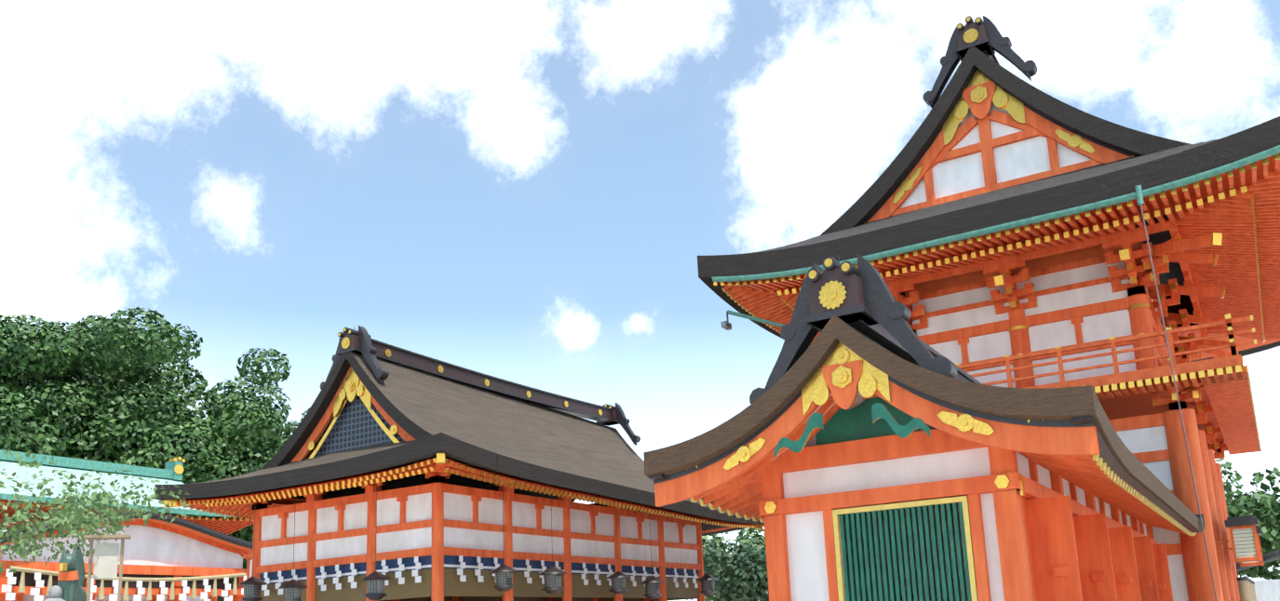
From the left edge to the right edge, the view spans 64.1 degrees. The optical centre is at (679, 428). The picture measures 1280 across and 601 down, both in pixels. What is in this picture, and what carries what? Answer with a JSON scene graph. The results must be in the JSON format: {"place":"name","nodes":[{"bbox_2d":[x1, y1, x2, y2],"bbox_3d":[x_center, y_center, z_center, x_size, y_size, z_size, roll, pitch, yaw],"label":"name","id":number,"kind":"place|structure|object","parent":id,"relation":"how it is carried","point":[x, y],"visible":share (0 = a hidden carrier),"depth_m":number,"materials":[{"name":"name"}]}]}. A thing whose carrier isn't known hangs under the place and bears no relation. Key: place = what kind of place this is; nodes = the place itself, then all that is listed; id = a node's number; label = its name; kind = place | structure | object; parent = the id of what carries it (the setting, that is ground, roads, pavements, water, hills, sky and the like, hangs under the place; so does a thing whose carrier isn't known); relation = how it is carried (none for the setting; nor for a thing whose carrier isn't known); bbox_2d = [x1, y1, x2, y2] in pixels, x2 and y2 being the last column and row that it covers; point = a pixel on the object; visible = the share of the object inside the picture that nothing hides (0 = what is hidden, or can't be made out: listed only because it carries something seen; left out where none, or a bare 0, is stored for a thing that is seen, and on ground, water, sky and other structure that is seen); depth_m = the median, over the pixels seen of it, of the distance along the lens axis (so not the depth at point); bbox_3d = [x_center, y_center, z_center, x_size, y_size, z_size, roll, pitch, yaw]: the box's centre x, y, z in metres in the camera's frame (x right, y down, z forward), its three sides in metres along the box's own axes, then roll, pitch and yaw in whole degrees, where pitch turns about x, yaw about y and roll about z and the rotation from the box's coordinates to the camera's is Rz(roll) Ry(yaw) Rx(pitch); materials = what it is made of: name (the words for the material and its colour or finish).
{"place":"outdoors","nodes":[
{"label":"outdoors","id":0,"kind":"place"},
{"bbox_2d":[0,434,189,574],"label":"maple","id":1,"kind":"object","parent":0,"point":[69,512],"depth_m":25.33,"materials":[{"name":"green plant"}]},
{"bbox_2d":[0,0,1279,600],"label":"sky","id":2,"kind":"structure","parent":0,"point":[527,193],"materials":[{"name":"blue"}]},
{"bbox_3d":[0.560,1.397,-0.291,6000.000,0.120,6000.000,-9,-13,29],"label":"ground","id":3,"kind":"structure","parent":0,"visible":0},
{"bbox_2d":[0,375,15,392],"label":"tree","id":4,"kind":"object","parent":3,"relation":"on","point":[7,380],"visible":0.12,"depth_m":71.61,"materials":[{"name":"green plant"}]},
{"bbox_2d":[0,306,227,518],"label":"tree","id":5,"kind":"object","parent":3,"relation":"on","point":[42,357],"depth_m":69.56,"materials":[{"name":"green plant"}]},
{"bbox_2d":[0,449,253,600],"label":"shrine","id":6,"kind":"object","parent":3,"relation":"on","point":[163,563],"visible":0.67,"depth_m":46.58,"materials":[{"name":"paint"}]},
{"bbox_2d":[0,460,238,527],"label":"roof","id":7,"kind":"structure","parent":6,"relation":"on","point":[10,467],"depth_m":51.23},
{"bbox_2d":[1,511,253,555],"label":"roof","id":8,"kind":"structure","parent":6,"relation":"on","point":[200,531],"depth_m":47.51,"materials":[{"name":"orange wood"}]},
{"bbox_2d":[56,315,203,421],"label":"tree","id":9,"kind":"object","parent":3,"relation":"on","point":[91,322],"depth_m":81.37,"materials":[{"name":"green plant"}]},
{"bbox_2d":[44,348,291,600],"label":"tree","id":10,"kind":"object","parent":3,"relation":"on","point":[215,460],"depth_m":70.39,"materials":[{"name":"green plant"}]},
{"bbox_2d":[211,400,287,534],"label":"tree","id":11,"kind":"object","parent":3,"relation":"on","point":[269,430],"depth_m":70.10,"materials":[{"name":"green plant"}]},
{"bbox_2d":[212,391,309,568],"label":"tree","id":12,"kind":"object","parent":3,"relation":"on","point":[289,428],"depth_m":85.63,"materials":[{"name":"green plant"}]},
{"bbox_2d":[163,325,763,600],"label":"shrine building","id":13,"kind":"structure","parent":3,"relation":"on","point":[437,538],"depth_m":34.71,"materials":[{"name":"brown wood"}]},
{"bbox_2d":[154,432,496,512],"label":"roof","id":14,"kind":"structure","parent":13,"relation":"on","point":[340,464],"depth_m":31.25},
{"bbox_2d":[219,347,745,523],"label":"roof","id":15,"kind":"structure","parent":13,"relation":"on","point":[522,439],"depth_m":37.83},
{"bbox_2d":[589,502,764,536],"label":"roof","id":16,"kind":"structure","parent":13,"relation":"on","point":[707,527],"depth_m":47.28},
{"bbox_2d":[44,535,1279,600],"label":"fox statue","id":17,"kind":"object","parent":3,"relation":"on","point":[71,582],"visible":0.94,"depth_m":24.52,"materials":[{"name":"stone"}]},
{"bbox_2d":[686,525,766,600],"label":"broadleaf","id":18,"kind":"object","parent":3,"relation":"on","point":[741,532],"depth_m":69.67,"materials":[{"name":"green plant"}]},
{"bbox_2d":[701,534,768,600],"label":"broadleaf tree","id":19,"kind":"object","parent":3,"relation":"on","point":[752,584],"depth_m":57.19,"materials":[{"name":"green plant"}]},
{"bbox_2d":[648,254,1200,600],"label":"shrine building","id":20,"kind":"structure","parent":3,"relation":"on","point":[845,474],"depth_m":14.38,"materials":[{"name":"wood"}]},
{"bbox_2d":[643,314,1205,532],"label":"roof","id":21,"kind":"structure","parent":20,"relation":"on","point":[1045,404],"depth_m":13.71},
{"bbox_2d":[711,15,1279,600],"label":"shrine gate building","id":22,"kind":"structure","parent":3,"relation":"on","point":[1072,297],"depth_m":31.23,"materials":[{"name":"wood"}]},
{"bbox_2d":[720,309,784,330],"bbox_3d":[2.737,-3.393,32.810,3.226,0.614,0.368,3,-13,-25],"label":"security cam","id":23,"kind":"object","parent":22,"relation":"attached to","point":[726,325],"visible":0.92,"depth_m":32.49,"materials":[{"name":"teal metal"}]},
{"bbox_2d":[742,45,1189,338],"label":"roof","id":24,"kind":"structure","parent":22,"relation":"on","point":[867,205],"depth_m":32.05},
{"bbox_2d":[697,116,1279,313],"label":"roof","id":25,"kind":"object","parent":22,"relation":"on","point":[1079,187],"visible":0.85,"depth_m":28.33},
{"bbox_2d":[1165,295,1279,362],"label":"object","id":26,"kind":"object","parent":22,"relation":"on","point":[1186,303],"depth_m":42.62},
{"bbox_2d":[1214,515,1264,566],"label":"gate lanterns","id":27,"kind":"object","parent":22,"relation":"attached to","point":[1246,532],"visible":0.98,"depth_m":30.86,"materials":[{"name":"wood"}]},
{"bbox_2d":[1214,458,1279,579],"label":"broadleaf","id":28,"kind":"object","parent":3,"relation":"on","point":[1241,505],"depth_m":75.78,"materials":[{"name":"green plant"}]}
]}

